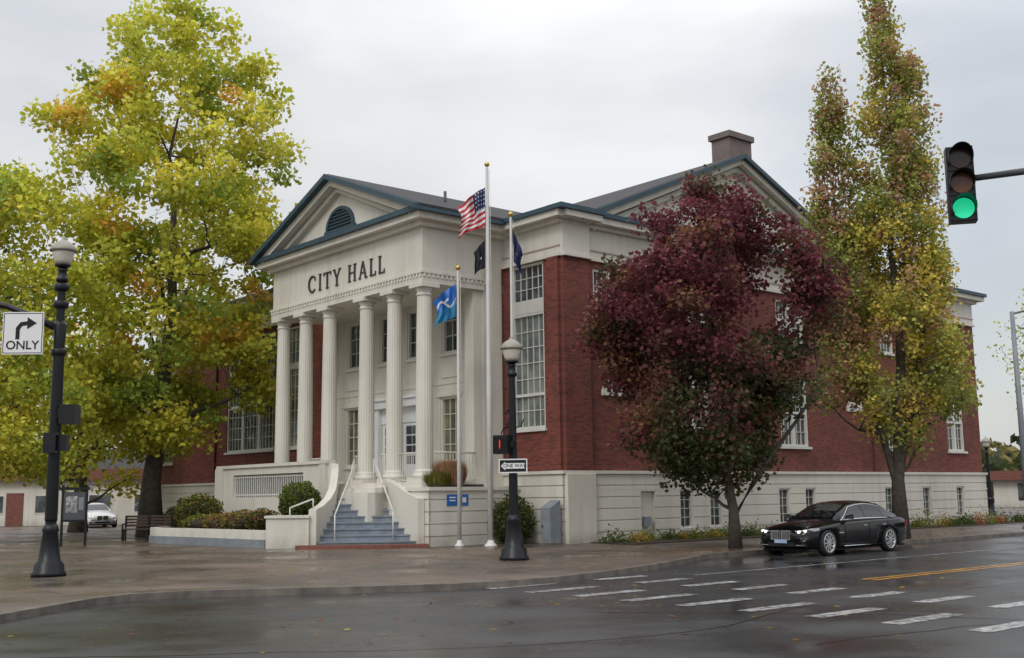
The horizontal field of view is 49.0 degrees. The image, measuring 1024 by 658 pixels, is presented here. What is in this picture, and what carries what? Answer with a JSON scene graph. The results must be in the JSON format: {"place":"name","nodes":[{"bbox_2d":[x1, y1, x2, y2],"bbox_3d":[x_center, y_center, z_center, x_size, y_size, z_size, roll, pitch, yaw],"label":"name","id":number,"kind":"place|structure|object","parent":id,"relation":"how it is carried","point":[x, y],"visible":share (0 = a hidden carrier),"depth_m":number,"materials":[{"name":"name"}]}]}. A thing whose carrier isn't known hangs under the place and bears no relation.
{"place":"outdoors","nodes":[
{"label":"outdoors","id":0,"kind":"place"},
{"bbox_2d":[0,451,145,525],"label":"white building","id":1,"kind":"structure","parent":0,"point":[20,505],"depth_m":75.17,"materials":[{"name":"beige paint"}]},
{"bbox_2d":[0,503,1023,657],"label":"road","id":2,"kind":"structure","parent":0,"point":[218,627],"depth_m":16.21,"materials":[{"name":"grey asphalt"}]},
{"bbox_2d":[0,532,1023,622],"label":"kerb","id":3,"kind":"structure","parent":2,"relation":"on","point":[13,615],"depth_m":20.89,"materials":[{"name":"concrete"}]},
{"bbox_2d":[49,557,1023,657],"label":"tar cracks","id":4,"kind":"object","parent":2,"relation":"on","point":[590,640],"visible":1,"depth_m":13.82,"materials":[{"name":"black asphalt"}]},
{"bbox_2d":[485,547,1023,631],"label":"road markings","id":5,"kind":"object","parent":2,"relation":"on","point":[999,627],"visible":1,"depth_m":18.84,"materials":[{"name":"white paint"}]},
{"bbox_2d":[760,500,906,555],"bbox_3d":[9.336,5.723,32.575,5.190,1.481,2.200,6,-11,-40],"label":"parked car","id":6,"kind":"object","parent":2,"relation":"on","point":[827,528],"visible":1,"depth_m":31.65,"materials":[{"name":"black paint"}]},
{"bbox_2d":[975,168,1023,180],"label":"traffic signal pole","id":7,"kind":"object","parent":2,"relation":"on","point":[1002,174],"visible":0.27,"depth_m":15.78,"materials":[{"name":"grey metal"}]},
{"bbox_2d":[943,141,977,224],"bbox_3d":[6.294,-2.045,15.714,0.360,1.080,0.480,-3,-9,14],"label":"traffic signal","id":8,"kind":"object","parent":7,"relation":"attached to","point":[962,203],"visible":1,"depth_m":15.71,"materials":[{"name":"grey metal"}]},
{"bbox_2d":[986,470,1023,506],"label":"distant shop","id":9,"kind":"structure","parent":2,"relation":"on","point":[1008,488],"depth_m":100.12,"materials":[{"name":"beige paint"}]},
{"bbox_2d":[0,507,1023,611],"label":"sidewalk","id":10,"kind":"structure","parent":0,"point":[204,568],"depth_m":28.30,"materials":[{"name":"concrete"}]},
{"bbox_2d":[0,236,80,577],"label":"street lamp","id":11,"kind":"object","parent":10,"relation":"on","point":[49,562],"visible":0.99,"depth_m":25.14,"materials":[{"name":"black metal"}]},
{"bbox_2d":[1,311,44,354],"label":"traffic sign","id":12,"kind":"object","parent":11,"relation":"attached to","point":[23,332],"visible":1,"depth_m":25.21,"materials":[{"name":"white metal"}]},
{"bbox_2d":[0,157,137,486],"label":"maple tree","id":13,"kind":"object","parent":10,"relation":"on","point":[21,457],"visible":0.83,"depth_m":44.78,"materials":[{"name":"yellow plant"}]},
{"bbox_2d":[59,485,90,545],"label":"notice board","id":14,"kind":"object","parent":10,"relation":"on","point":[74,506],"visible":1,"depth_m":41.09,"materials":[{"name":"black paint"}]},
{"bbox_2d":[0,292,177,531],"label":"maple tree","id":15,"kind":"object","parent":10,"relation":"on","point":[77,462],"visible":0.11,"depth_m":59.34,"materials":[{"name":"green plant"}]},
{"bbox_2d":[87,503,116,526],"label":"parked car","id":16,"kind":"object","parent":10,"relation":"on","point":[102,514],"visible":0.63,"depth_m":67.28,"materials":[{"name":"white paint"}]},
{"bbox_2d":[121,515,173,540],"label":"park bench","id":17,"kind":"object","parent":10,"relation":"on","point":[131,520],"visible":0.81,"depth_m":46.20,"materials":[{"name":"brown wood"}]},
{"bbox_2d":[0,0,310,537],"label":"maple tree","id":18,"kind":"object","parent":10,"relation":"on","point":[242,232],"visible":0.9,"depth_m":49.15,"materials":[{"name":"yellow plant"}]},
{"bbox_2d":[163,502,180,527],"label":"shrub","id":19,"kind":"object","parent":10,"relation":"on","point":[166,512],"visible":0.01,"depth_m":49.87,"materials":[{"name":"green plant"}]},
{"bbox_2d":[167,493,213,527],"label":"shrub","id":20,"kind":"object","parent":10,"relation":"on","point":[174,524],"visible":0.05,"depth_m":47.53,"materials":[{"name":"green plant"}]},
{"bbox_2d":[454,265,463,546],"bbox_3d":[-1.768,2.455,37.243,0.338,9.350,0.338,-1,-8,0],"label":"flagpole","id":21,"kind":"object","parent":10,"relation":"on","point":[459,543],"visible":1,"depth_m":37.10,"materials":[{"name":"metal"}]},
{"bbox_2d":[433,284,455,325],"bbox_3d":[-2.273,-0.807,37.724,0.785,1.462,0.300,-1,-8,0],"label":"city flag","id":22,"kind":"object","parent":21,"relation":"attached to","point":[444,303],"visible":1,"depth_m":37.72,"materials":[{"name":"blue fabric"}]},
{"bbox_2d":[484,161,496,546],"bbox_3d":[-0.771,0.667,37.201,0.442,12.850,0.442,-1,-8,0],"label":"flagpole","id":23,"kind":"object","parent":10,"relation":"on","point":[490,488],"visible":1,"depth_m":37.00,"materials":[{"name":"metal"}]},
{"bbox_2d":[457,188,484,238],"bbox_3d":[-1.382,-3.929,37.878,0.962,1.762,0.360,-1,-8,0],"label":"us flag","id":24,"kind":"object","parent":23,"relation":"attached to","point":[471,209],"visible":1,"depth_m":37.88,"materials":[{"name":"fabric"}]},
{"bbox_2d":[474,241,484,273],"bbox_3d":[-1.094,-2.400,37.652,0.386,1.162,0.179,-1,-8,0],"label":"pow mia flag","id":25,"kind":"object","parent":23,"relation":"attached to","point":[479,255],"visible":1,"depth_m":37.65,"materials":[{"name":"black fabric"}]},
{"bbox_2d":[508,211,515,391],"bbox_3d":[0.020,1.531,37.476,0.338,11.200,0.338,-1,-8,0],"label":"flagpole","id":26,"kind":"object","parent":10,"relation":"on","point":[512,324],"visible":0.46,"depth_m":37.89,"materials":[{"name":"metal"}]},
{"bbox_2d":[513,231,522,276],"bbox_3d":[0.202,-2.550,38.076,0.330,1.675,0.209,-1,-8,0],"label":"state flag","id":27,"kind":"object","parent":26,"relation":"attached to","point":[518,253],"visible":1,"depth_m":38.07,"materials":[{"name":"blue fabric"}]},
{"bbox_2d":[487,493,536,543],"bbox_3d":[-0.004,6.448,38.161,1.531,1.756,1.423,-7,-11,38],"label":"shrub","id":28,"kind":"object","parent":10,"relation":"on","point":[525,513],"visible":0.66,"depth_m":37.90,"materials":[{"name":"green plant"}]},
{"bbox_2d":[2,531,1023,652],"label":"fallen leaves","id":29,"kind":"object","parent":10,"relation":"on","point":[537,560],"visible":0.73,"depth_m":29.29,"materials":[{"name":"brown plant"}]},
{"bbox_2d":[499,336,528,560],"bbox_3d":[0.019,3.034,29.068,0.726,5.780,0.726,2,-9,-17],"label":"street lamp","id":30,"kind":"object","parent":10,"relation":"on","point":[513,548],"visible":0.98,"depth_m":28.85,"materials":[{"name":"black metal"}]},
{"bbox_2d":[493,435,514,453],"bbox_3d":[-0.205,2.974,28.916,0.530,0.480,0.290,-5,-9,25],"label":"pedestrian signal","id":31,"kind":"object","parent":30,"relation":"attached to","point":[503,444],"visible":1,"depth_m":28.83,"materials":[{"name":"black paint"}]},
{"bbox_2d":[499,459,526,472],"bbox_3d":[0.025,3.505,28.771,0.740,0.360,0.030,-2,-8,8],"label":"one way sign","id":32,"kind":"object","parent":30,"relation":"attached to","point":[512,465],"visible":1,"depth_m":28.76,"materials":[{"name":"metal"}]},
{"bbox_2d":[539,500,562,544],"bbox_3d":[1.280,6.430,37.312,0.560,1.468,0.560,6,-11,-40],"label":"utility cabinet","id":33,"kind":"object","parent":10,"relation":"on","point":[550,519],"visible":0.98,"depth_m":37.14,"materials":[{"name":"grey metal"}]},
{"bbox_2d":[149,130,988,548],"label":"city hall","id":34,"kind":"structure","parent":10,"relation":"on","point":[359,432],"depth_m":41.14,"materials":[{"name":"beige paint"}]},
{"bbox_2d":[179,513,210,528],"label":"shrub","id":35,"kind":"object","parent":34,"relation":"on","point":[194,521],"visible":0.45,"depth_m":42.19,"materials":[{"name":"green plant"}]},
{"bbox_2d":[173,493,223,527],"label":"shrub","id":36,"kind":"object","parent":34,"relation":"on","point":[196,505],"visible":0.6,"depth_m":44.22,"materials":[{"name":"green plant"}]},
{"bbox_2d":[202,512,230,528],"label":"shrub","id":37,"kind":"object","parent":34,"relation":"on","point":[213,521],"visible":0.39,"depth_m":41.07,"materials":[{"name":"green plant"}]},
{"bbox_2d":[219,509,249,529],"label":"shrub","id":38,"kind":"object","parent":34,"relation":"on","point":[235,520],"visible":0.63,"depth_m":40.02,"materials":[{"name":"green plant"}]},
{"bbox_2d":[244,508,279,529],"bbox_3d":[-8.850,6.795,39.814,1.197,0.950,1.261,4,-10,-30],"label":"shrub","id":39,"kind":"object","parent":34,"relation":"on","point":[256,520],"visible":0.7,"depth_m":39.49,"materials":[{"name":"green plant"}]},
{"bbox_2d":[278,480,321,514],"bbox_3d":[-7.453,6.074,39.429,1.662,1.519,1.676,-1,-8,0],"label":"topiary shrub","id":40,"kind":"object","parent":34,"relation":"on","point":[294,493],"visible":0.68,"depth_m":39.04,"materials":[{"name":"green plant"}]},
{"bbox_2d":[422,470,452,485],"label":"ornamental grass","id":41,"kind":"object","parent":34,"relation":"on","point":[434,478],"depth_m":37.28,"materials":[{"name":"green plant"}]},
{"bbox_2d":[430,458,468,485],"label":"ornamental grass","id":42,"kind":"object","parent":34,"relation":"on","point":[450,465],"depth_m":37.60,"materials":[{"name":"beige plant"}]},
{"bbox_2d":[163,261,968,534],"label":"windows and doors","id":43,"kind":"structure","parent":34,"relation":"in","point":[249,433],"depth_m":43.67,"materials":[{"name":"white glass"}]},
{"bbox_2d":[566,164,858,548],"bbox_3d":[6.171,0.894,34.520,8.399,11.530,7.360,5,-10,-35],"label":"ash tree","id":44,"kind":"object","parent":10,"relation":"on","point":[630,330],"visible":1,"depth_m":33.12,"materials":[{"name":"purple plant"}]},
{"bbox_2d":[591,522,1023,544],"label":"planting bed","id":45,"kind":"object","parent":10,"relation":"on","point":[690,540],"visible":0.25,"depth_m":39.11,"materials":[{"name":"plant"}]},
{"bbox_2d":[594,519,782,543],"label":"border plants","id":46,"kind":"object","parent":45,"relation":"on","point":[643,536],"visible":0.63,"depth_m":39.44,"materials":[{"name":"green plant"}]},
{"bbox_2d":[908,505,1023,526],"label":"border plants","id":47,"kind":"object","parent":45,"relation":"on","point":[967,521],"visible":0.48,"depth_m":51.47,"materials":[{"name":"green plant"}]},
{"bbox_2d":[797,0,983,538],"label":"pear tree","id":48,"kind":"object","parent":10,"relation":"on","point":[861,239],"visible":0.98,"depth_m":39.08,"materials":[{"name":"green plant"}]},
{"bbox_2d":[981,436,996,514],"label":"street lamp","id":49,"kind":"object","parent":10,"relation":"on","point":[985,441],"visible":0.92,"depth_m":69.29,"materials":[{"name":"black metal"}]},
{"bbox_2d":[987,288,1023,409],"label":"bare tree","id":50,"kind":"object","parent":10,"relation":"on","point":[1021,355],"visible":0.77,"depth_m":48.58,"materials":[{"name":"brown plant"}]},
{"bbox_2d":[1010,310,1023,528],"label":"utility pole","id":51,"kind":"object","parent":10,"relation":"on","point":[1017,384],"visible":0.95,"depth_m":46.52,"materials":[{"name":"grey metal"}]},
{"bbox_2d":[0,0,1023,488],"label":"sky","id":52,"kind":"structure","parent":0,"point":[569,101],"materials":[{"name":"grey"}]},
{"label":"ground","id":53,"kind":"structure","parent":0,"visible":0},
{"bbox_2d":[75,433,1021,502],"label":"distant trees","id":54,"kind":"object","parent":53,"relation":"on","point":[1004,457],"visible":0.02,"depth_m":114.39,"materials":[{"name":"green plant"}]}
]}

